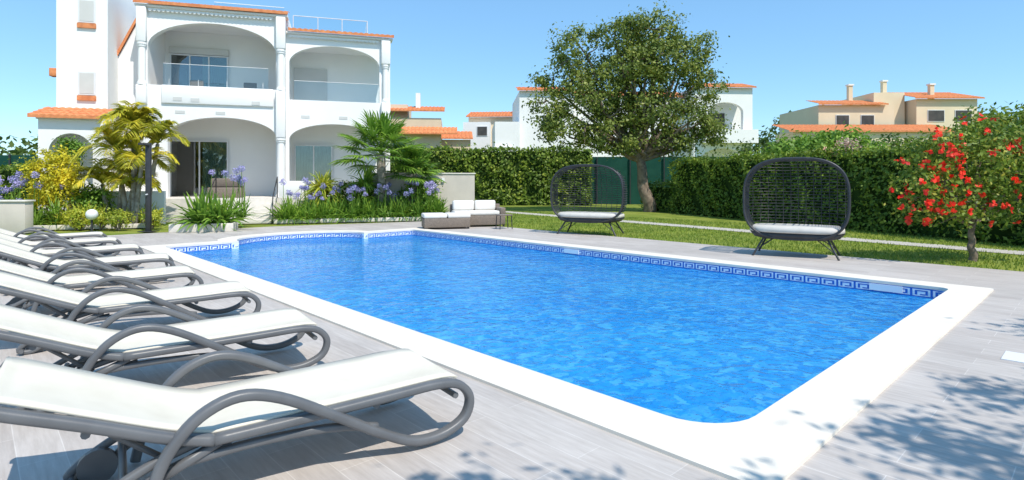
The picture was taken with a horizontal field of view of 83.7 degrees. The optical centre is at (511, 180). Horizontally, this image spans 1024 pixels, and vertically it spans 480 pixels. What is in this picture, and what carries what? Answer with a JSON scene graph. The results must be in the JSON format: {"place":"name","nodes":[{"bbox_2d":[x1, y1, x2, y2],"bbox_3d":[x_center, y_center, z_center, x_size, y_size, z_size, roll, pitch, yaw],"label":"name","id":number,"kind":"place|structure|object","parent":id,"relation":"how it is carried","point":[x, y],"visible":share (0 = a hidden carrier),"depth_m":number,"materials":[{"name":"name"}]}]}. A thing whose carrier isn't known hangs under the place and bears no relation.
{"place":"outdoors","nodes":[
{"label":"outdoors","id":0,"kind":"place"},
{"bbox_2d":[390,104,410,117],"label":"upper storey","id":1,"kind":"object","parent":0,"point":[404,114],"visible":0.36,"depth_m":50.76,"materials":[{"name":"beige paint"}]},
{"bbox_2d":[390,106,444,111],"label":"roof","id":2,"kind":"structure","parent":1,"relation":"attached to","point":[429,108],"depth_m":50.10,"materials":[{"name":"tile"}]},
{"bbox_2d":[416,93,420,107],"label":"chimney","id":3,"kind":"object","parent":2,"relation":"on","point":[418,100],"visible":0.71,"depth_m":51.32,"materials":[{"name":"white paint"}]},
{"bbox_2d":[390,118,441,151],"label":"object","id":4,"kind":"object","parent":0,"point":[433,140],"visible":0.21,"depth_m":50.00,"materials":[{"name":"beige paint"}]},
{"bbox_2d":[400,126,456,133],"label":"roof","id":5,"kind":"structure","parent":4,"relation":"attached to","point":[431,130],"depth_m":49.55,"materials":[{"name":"tile"}]},
{"bbox_2d":[441,131,472,138],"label":"roof wing","id":6,"kind":"structure","parent":4,"relation":"attached to","point":[464,135],"depth_m":51.51,"materials":[{"name":"orange tile"}]},
{"bbox_2d":[441,140,470,151],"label":"wing","id":7,"kind":"structure","parent":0,"point":[455,143],"depth_m":51.29,"materials":[{"name":"white paint"}]},
{"bbox_2d":[477,127,486,134],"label":"window pane","id":8,"kind":"object","parent":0,"point":[481,130],"visible":1,"depth_m":59.06,"materials":[{"name":"grey glass"}]},
{"bbox_2d":[468,117,511,146],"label":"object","id":9,"kind":"object","parent":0,"point":[492,120],"visible":0.14,"depth_m":60.05,"materials":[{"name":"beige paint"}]},
{"bbox_2d":[466,111,511,116],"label":"roof","id":10,"kind":"structure","parent":9,"relation":"on","point":[491,114],"depth_m":60.70,"materials":[{"name":"tile"}]},
{"bbox_2d":[0,0,1023,154],"label":"sky","id":11,"kind":"structure","parent":0,"point":[463,57],"materials":[{"name":"blue"}]},
{"bbox_2d":[23,204,1023,271],"bbox_3d":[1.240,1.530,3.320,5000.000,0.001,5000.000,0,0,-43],"label":"ground","id":12,"kind":"structure","parent":0,"point":[632,210],"depth_m":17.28,"materials":[{"name":"green plant"}]},
{"bbox_2d":[0,200,35,232],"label":"white wall","id":13,"kind":"structure","parent":12,"relation":"on","point":[16,216],"depth_m":16.30,"materials":[{"name":"paint"}]},
{"bbox_2d":[0,156,37,212],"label":"clipped hedge","id":14,"kind":"object","parent":12,"relation":"on","point":[7,170],"visible":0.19,"depth_m":21.70,"materials":[{"name":"green plant"}]},
{"bbox_2d":[0,154,37,167],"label":"green fence","id":15,"kind":"object","parent":12,"relation":"on","point":[13,158],"visible":0.13,"depth_m":25.43,"materials":[{"name":"metal"}]},
{"bbox_2d":[33,223,144,229],"bbox_3d":[-14.389,1.430,18.227,5.200,0.140,1.650,0,0,-17],"label":"planting bed","id":16,"kind":"object","parent":12,"relation":"on","point":[87,226],"visible":0.2,"depth_m":17.73,"materials":[{"name":"stone"}]},
{"bbox_2d":[0,183,67,227],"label":"agapanthus bed","id":17,"kind":"object","parent":16,"relation":"on","point":[38,219],"visible":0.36,"depth_m":17.71,"materials":[{"name":"green plant"}]},
{"bbox_2d":[0,171,65,214],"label":"agapanthus clump","id":18,"kind":"object","parent":17,"relation":"on","point":[17,183],"visible":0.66,"depth_m":17.67,"materials":[{"name":"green plant"}]},
{"bbox_2d":[11,143,95,217],"bbox_3d":[-14.578,0.152,18.179,2.214,2.714,1.610,0,0,0],"label":"croton bush","id":19,"kind":"object","parent":16,"relation":"on","point":[50,176],"visible":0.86,"depth_m":17.97,"materials":[{"name":"yellow plant"}]},
{"bbox_2d":[50,135,91,208],"bbox_3d":[-15.221,-0.058,19.705,1.179,3.119,1.177,0,0,-33],"label":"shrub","id":20,"kind":"object","parent":16,"relation":"in","point":[75,146],"visible":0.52,"depth_m":19.61,"materials":[{"name":"green plant"}]},
{"bbox_2d":[60,205,86,229],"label":"shrub","id":21,"kind":"object","parent":16,"relation":"on","point":[78,214],"visible":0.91,"depth_m":17.34,"materials":[{"name":"green plant"}]},
{"bbox_2d":[66,182,117,215],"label":"green shrub","id":22,"kind":"object","parent":16,"relation":"on","point":[93,197],"visible":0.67,"depth_m":18.46,"materials":[{"name":"green plant"}]},
{"bbox_2d":[42,197,173,230],"bbox_3d":[-13.159,1.048,18.483,4.156,1.137,2.314,0,0,-23],"label":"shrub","id":23,"kind":"object","parent":16,"relation":"on","point":[63,218],"visible":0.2,"depth_m":18.09,"materials":[{"name":"green plant"}]},
{"bbox_2d":[70,150,161,223],"bbox_3d":[-12.768,0.255,18.714,2.772,2.519,1.993,0,0,0],"label":"areca palm","id":24,"kind":"object","parent":16,"relation":"on","point":[99,173],"visible":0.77,"depth_m":18.33,"materials":[{"name":"green plant"}]},
{"bbox_2d":[69,100,189,223],"bbox_3d":[-12.166,-0.507,18.453,3.090,4.043,2.414,0,0,15],"label":"areca palm","id":25,"kind":"object","parent":16,"relation":"on","point":[140,124],"visible":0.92,"depth_m":18.19,"materials":[{"name":"green plant"}]},
{"bbox_2d":[85,209,97,230],"bbox_3d":[-12.500,1.170,17.000,0.320,0.660,0.320,0,0,0],"label":"globe lamp","id":26,"kind":"object","parent":12,"relation":"on","point":[91,214],"visible":1,"depth_m":16.92,"materials":[{"name":"glass"}]},
{"bbox_2d":[81,205,113,229],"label":"shrub","id":27,"kind":"object","parent":12,"relation":"on","point":[102,223],"visible":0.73,"depth_m":17.35,"materials":[{"name":"green plant"}]},
{"bbox_2d":[101,208,134,230],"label":"shrub","id":28,"kind":"object","parent":12,"relation":"on","point":[115,219],"visible":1,"depth_m":17.33,"materials":[{"name":"green plant"}]},
{"bbox_2d":[138,143,158,231],"bbox_3d":[-10.750,0.190,16.810,0.400,2.620,0.580,0,0,0],"label":"outdoor shower","id":29,"kind":"object","parent":12,"relation":"on","point":[148,187],"visible":1,"depth_m":16.85,"materials":[{"name":"metal"}]},
{"bbox_2d":[134,208,164,228],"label":"shrub","id":30,"kind":"object","parent":12,"relation":"on","point":[156,215],"visible":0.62,"depth_m":17.81,"materials":[{"name":"green plant"}]},
{"bbox_2d":[27,0,393,223],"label":"white villa","id":31,"kind":"object","parent":12,"relation":"on","point":[269,100],"visible":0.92,"depth_m":23.35,"materials":[{"name":"paint"}]},
{"bbox_2d":[79,0,93,21],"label":"tower window pane","id":32,"kind":"structure","parent":31,"relation":"in","point":[86,8],"depth_m":20.92,"materials":[{"name":"white glass"}]},
{"bbox_2d":[79,73,93,93],"bbox_3d":[-15.580,-3.575,20.926,0.440,0.750,0.008,0,0,-17],"label":"tower window pane","id":33,"kind":"structure","parent":31,"relation":"in","point":[86,80],"depth_m":20.92,"materials":[{"name":"white glass"}]},
{"bbox_2d":[78,0,95,22],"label":"tower window frame","id":34,"kind":"structure","parent":31,"relation":"in","point":[78,0],"depth_m":20.98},
{"bbox_2d":[78,71,95,94],"bbox_3d":[-15.587,-3.575,20.950,0.540,0.850,0.038,0,0,-17],"label":"tower window frame","id":35,"kind":"structure","parent":31,"relation":"in","point":[78,71],"depth_m":20.96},
{"bbox_2d":[171,141,202,195],"bbox_3d":[-13.194,-0.505,24.152,2.150,2.290,0.008,0,0,-17],"label":"sliding glass door","id":36,"kind":"structure","parent":31,"relation":"in","point":[185,177],"depth_m":24.00,"materials":[{"name":"black glass"}]},
{"bbox_2d":[171,55,202,85],"bbox_3d":[-13.194,-4.245,24.152,2.150,2.010,0.008,0,0,-17],"label":"upper door left room","id":37,"kind":"structure","parent":31,"relation":"in","point":[179,72],"depth_m":23.98,"materials":[{"name":"blue glass"}]},
{"bbox_2d":[274,217,421,223],"bbox_3d":[-5.605,1.430,21.801,6.310,0.140,1.850,0,0,-17],"label":"planting bed","id":38,"kind":"object","parent":12,"relation":"on","point":[356,220],"visible":0.56,"depth_m":20.77,"materials":[{"name":"stone"}]},
{"bbox_2d":[296,169,345,204],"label":"sago shrub","id":39,"kind":"object","parent":38,"relation":"on","point":[315,187],"visible":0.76,"depth_m":21.50,"materials":[{"name":"green plant"}]},
{"bbox_2d":[331,178,362,202],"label":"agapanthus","id":40,"kind":"object","parent":38,"relation":"on","point":[345,195],"visible":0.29,"depth_m":22.00,"materials":[{"name":"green plant"}]},
{"bbox_2d":[341,162,389,212],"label":"cordyline shrub","id":41,"kind":"object","parent":38,"relation":"on","point":[367,182],"visible":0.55,"depth_m":21.92,"materials":[{"name":"green plant"}]},
{"bbox_2d":[330,110,429,204],"bbox_3d":[-5.142,-0.643,22.166,4.016,4.294,4.091,0,0,0],"label":"fan palm","id":42,"kind":"object","parent":38,"relation":"on","point":[384,128],"visible":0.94,"depth_m":21.71,"materials":[{"name":"green plant"}]},
{"bbox_2d":[383,143,445,204],"bbox_3d":[-3.968,-0.011,22.698,2.563,3.032,2.723,0,0,28],"label":"fan palm","id":43,"kind":"object","parent":38,"relation":"on","point":[416,158],"visible":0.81,"depth_m":22.35,"materials":[{"name":"green plant"}]},
{"bbox_2d":[392,176,443,206],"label":"foliage shrub","id":44,"kind":"object","parent":38,"relation":"on","point":[422,190],"visible":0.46,"depth_m":22.34,"materials":[{"name":"green plant"}]},
{"bbox_2d":[262,177,449,224],"bbox_3d":[-5.601,0.733,21.637,7.580,1.759,2.711,0,0,-18],"label":"agapanthus bed","id":45,"kind":"object","parent":12,"relation":"on","point":[335,209],"visible":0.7,"depth_m":21.22,"materials":[{"name":"green plant"}]},
{"bbox_2d":[371,173,475,211],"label":"garden wall","id":46,"kind":"structure","parent":12,"relation":"on","point":[458,186],"depth_m":23.49,"materials":[{"name":"paint"}]},
{"bbox_2d":[463,122,490,151],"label":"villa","id":47,"kind":"object","parent":12,"relation":"on","point":[481,141],"visible":0.36,"depth_m":59.18,"materials":[{"name":"white paint"}]},
{"bbox_2d":[477,126,487,135],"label":"window frame","id":48,"kind":"object","parent":47,"relation":"attached to","point":[487,130],"visible":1,"depth_m":59.05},
{"bbox_2d":[390,141,595,205],"bbox_3d":[-2.036,-0.398,36.227,14.594,4.353,2.137,0,0,2],"label":"clipped hedge","id":49,"kind":"object","parent":12,"relation":"on","point":[504,176],"visible":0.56,"depth_m":35.68,"materials":[{"name":"green plant"}]},
{"bbox_2d":[0,221,1023,479],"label":"pool deck","id":50,"kind":"structure","parent":12,"relation":"on","point":[948,405],"depth_m":3.55,"materials":[{"name":"grey wood"}]},
{"bbox_2d":[0,227,106,252],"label":"sun lounger","id":51,"kind":"object","parent":50,"relation":"on","point":[20,235],"visible":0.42,"depth_m":12.03,"materials":[{"name":"fabric"}]},
{"bbox_2d":[0,232,121,261],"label":"sun lounger","id":52,"kind":"object","parent":50,"relation":"on","point":[26,241],"visible":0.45,"depth_m":10.75,"materials":[{"name":"fabric"}]},
{"bbox_2d":[0,238,144,268],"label":"sun lounger","id":53,"kind":"object","parent":50,"relation":"on","point":[136,248],"visible":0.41,"depth_m":9.46,"materials":[{"name":"fabric"}]},
{"bbox_2d":[0,243,175,290],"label":"sun lounger","id":54,"kind":"object","parent":50,"relation":"on","point":[41,262],"visible":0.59,"depth_m":8.02,"materials":[{"name":"fabric"}]},
{"bbox_2d":[0,260,203,311],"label":"sun lounger","id":55,"kind":"object","parent":50,"relation":"on","point":[60,279],"visible":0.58,"depth_m":6.70,"materials":[{"name":"fabric"}]},
{"bbox_2d":[0,271,260,354],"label":"sun lounger","id":56,"kind":"object","parent":50,"relation":"on","point":[75,305],"visible":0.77,"depth_m":5.44,"materials":[{"name":"fabric"}]},
{"bbox_2d":[0,304,330,412],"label":"sun lounger","id":57,"kind":"object","parent":50,"relation":"on","point":[124,349],"visible":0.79,"depth_m":4.07,"materials":[{"name":"fabric"}]},
{"bbox_2d":[169,222,237,232],"bbox_3d":[-9.250,1.380,17.200,1.700,0.240,0.900,0,0,-17],"label":"planter box","id":58,"kind":"object","parent":50,"relation":"on","point":[231,226],"visible":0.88,"depth_m":16.81,"materials":[{"name":"concrete"}]},
{"bbox_2d":[160,186,259,230],"bbox_3d":[-9.002,0.828,17.245,2.718,1.360,2.340,0,0,0],"label":"yucca plant","id":59,"kind":"object","parent":58,"relation":"in","point":[203,212],"visible":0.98,"depth_m":17.00,"materials":[{"name":"green plant"}]},
{"bbox_2d":[208,165,261,219],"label":"agapanthus clump","id":60,"kind":"object","parent":58,"relation":"in","point":[245,203],"visible":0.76,"depth_m":18.63,"materials":[{"name":"green plant"}]},
{"bbox_2d":[0,348,473,479],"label":"sun lounger","id":61,"kind":"object","parent":50,"relation":"on","point":[214,421],"visible":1,"depth_m":2.80,"materials":[{"name":"fabric"}]},
{"bbox_2d":[421,212,470,228],"bbox_3d":[-2.100,1.260,18.100,1.460,0.480,0.820,0,0,-15],"label":"outdoor ottoman","id":62,"kind":"object","parent":50,"relation":"on","point":[443,220],"visible":0.98,"depth_m":17.73,"materials":[{"name":"fabric"}]},
{"bbox_2d":[450,200,505,225],"bbox_3d":[-1.154,1.075,19.047,1.710,0.850,0.960,0,0,-15],"label":"outdoor sofa","id":63,"kind":"object","parent":50,"relation":"on","point":[482,212],"visible":0.77,"depth_m":18.92,"materials":[{"name":"fabric"}]},
{"bbox_2d":[495,214,512,228],"bbox_3d":[-0.250,1.276,17.900,0.440,0.451,0.440,0,0,-20],"label":"side table","id":64,"kind":"object","parent":50,"relation":"on","point":[507,215],"visible":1,"depth_m":17.86,"materials":[{"name":"metal"}]},
{"bbox_2d":[139,228,1023,479],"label":"swimming pool","id":65,"kind":"structure","parent":50,"relation":"in","point":[731,370],"depth_m":6.52,"materials":[{"name":"stone"}]},
{"bbox_2d":[743,157,850,260],"bbox_3d":[5.748,0.524,11.547,1.899,1.977,1.109,0,0,31],"label":"rattan daybed","id":66,"kind":"object","parent":50,"relation":"on","point":[829,233],"visible":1,"depth_m":11.54,"materials":[{"name":"wicker"}]},
{"bbox_2d":[0,107,1023,154],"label":"distant trees","id":67,"kind":"object","parent":12,"relation":"on","point":[20,150],"depth_m":43.53,"materials":[{"name":"green plant"}]},
{"bbox_2d":[550,164,626,236],"bbox_3d":[2.243,0.524,16.250,2.110,1.977,1.109,0,0,24],"label":"rattan daybed","id":68,"kind":"object","parent":12,"relation":"on","point":[579,216],"visible":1,"depth_m":16.22,"materials":[{"name":"wicker"}]},
{"bbox_2d":[492,83,758,156],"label":"neighbour villa","id":69,"kind":"object","parent":12,"relation":"on","point":[517,131],"visible":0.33,"depth_m":47.09,"materials":[{"name":"white paint"}]},
{"bbox_2d":[710,113,724,127],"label":"window pane","id":70,"kind":"structure","parent":69,"relation":"in","point":[723,114],"depth_m":48.99,"materials":[{"name":"grey glass"}]},
{"bbox_2d":[521,0,739,211],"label":"carob tree","id":71,"kind":"object","parent":12,"relation":"on","point":[635,143],"visible":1,"depth_m":27.27,"materials":[{"name":"green plant"}]},
{"bbox_2d":[639,174,676,212],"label":"hedge","id":72,"kind":"object","parent":12,"relation":"on","point":[661,195],"visible":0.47,"depth_m":28.39,"materials":[{"name":"green plant"}]},
{"bbox_2d":[589,157,758,203],"bbox_3d":[11.757,-0.050,35.928,17.056,3.100,0.136,0,0,14],"label":"green fence","id":73,"kind":"object","parent":12,"relation":"on","point":[626,167],"visible":0.15,"depth_m":37.05,"materials":[{"name":"metal"}]},
{"bbox_2d":[749,130,872,159],"bbox_3d":[13.157,-0.369,24.891,5.926,3.758,3.268,0,0,0],"label":"oleander shrub","id":74,"kind":"object","parent":12,"relation":"on","point":[782,144],"visible":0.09,"depth_m":24.67,"materials":[{"name":"green plant"}]},
{"bbox_2d":[719,127,940,160],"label":"garden shrubs","id":75,"kind":"object","parent":12,"relation":"on","point":[896,139],"visible":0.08,"depth_m":30.83,"materials":[{"name":"green plant"}]},
{"bbox_2d":[667,130,1004,241],"bbox_3d":[10.244,0.112,20.990,2.086,3.080,14.148,0,0,-17],"label":"clipped hedge","id":76,"kind":"object","parent":12,"relation":"on","point":[708,186],"visible":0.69,"depth_m":19.25,"materials":[{"name":"green plant"}]},
{"bbox_2d":[823,137,868,156],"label":"pink blossom shrub","id":77,"kind":"object","parent":76,"relation":"on","point":[847,144],"visible":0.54,"depth_m":18.92,"materials":[{"name":"green plant"}]},
{"bbox_2d":[779,121,895,157],"bbox_3d":[11.742,-0.365,20.330,3.980,3.746,3.129,0,0,-10],"label":"oleander shrub","id":78,"kind":"object","parent":12,"relation":"on","point":[831,136],"visible":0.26,"depth_m":20.36,"materials":[{"name":"green plant"}]},
{"bbox_2d":[773,80,984,145],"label":"terracotta roof villa","id":79,"kind":"object","parent":12,"relation":"on","point":[892,112],"visible":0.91,"depth_m":54.93,"materials":[{"name":"beige paint"}]},
{"bbox_2d":[836,115,848,124],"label":"window pane","id":80,"kind":"structure","parent":79,"relation":"in","point":[840,119],"depth_m":54.93,"materials":[{"name":"grey glass"}]},
{"bbox_2d":[861,115,873,124],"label":"window pane","id":81,"kind":"structure","parent":79,"relation":"in","point":[865,119],"depth_m":54.93,"materials":[{"name":"grey glass"}]},
{"bbox_2d":[927,110,944,121],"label":"window frame","id":82,"kind":"structure","parent":79,"relation":"in","point":[927,110],"depth_m":54.36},
{"bbox_2d":[928,110,943,120],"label":"window pane","id":83,"kind":"structure","parent":79,"relation":"in","point":[933,115],"depth_m":54.33,"materials":[{"name":"grey glass"}]},
{"bbox_2d":[956,110,971,120],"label":"window pane","id":84,"kind":"structure","parent":79,"relation":"in","point":[957,111],"depth_m":54.33,"materials":[{"name":"grey glass"}]},
{"bbox_2d":[882,113,1023,261],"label":"hibiscus tree","id":85,"kind":"object","parent":12,"relation":"on","point":[985,190],"visible":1,"depth_m":10.46,"materials":[{"name":"green plant"}]},
{"bbox_2d":[936,101,1023,142],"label":"palm and shrub mass","id":86,"kind":"object","parent":12,"relation":"on","point":[973,118],"visible":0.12,"depth_m":18.00,"materials":[{"name":"green plant"}]},
{"bbox_2d":[965,124,1023,246],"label":"clipped hedge","id":87,"kind":"object","parent":12,"relation":"on","point":[1010,233],"visible":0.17,"depth_m":13.76,"materials":[{"name":"green plant"}]},
{"bbox_2d":[966,100,1023,142],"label":"tall shrub","id":88,"kind":"object","parent":12,"relation":"on","point":[1015,121],"visible":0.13,"depth_m":15.65,"materials":[{"name":"green plant"}]},
{"bbox_2d":[506,211,1023,254],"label":"garden path","id":89,"kind":"structure","parent":0,"point":[906,243],"depth_m":14.57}
]}

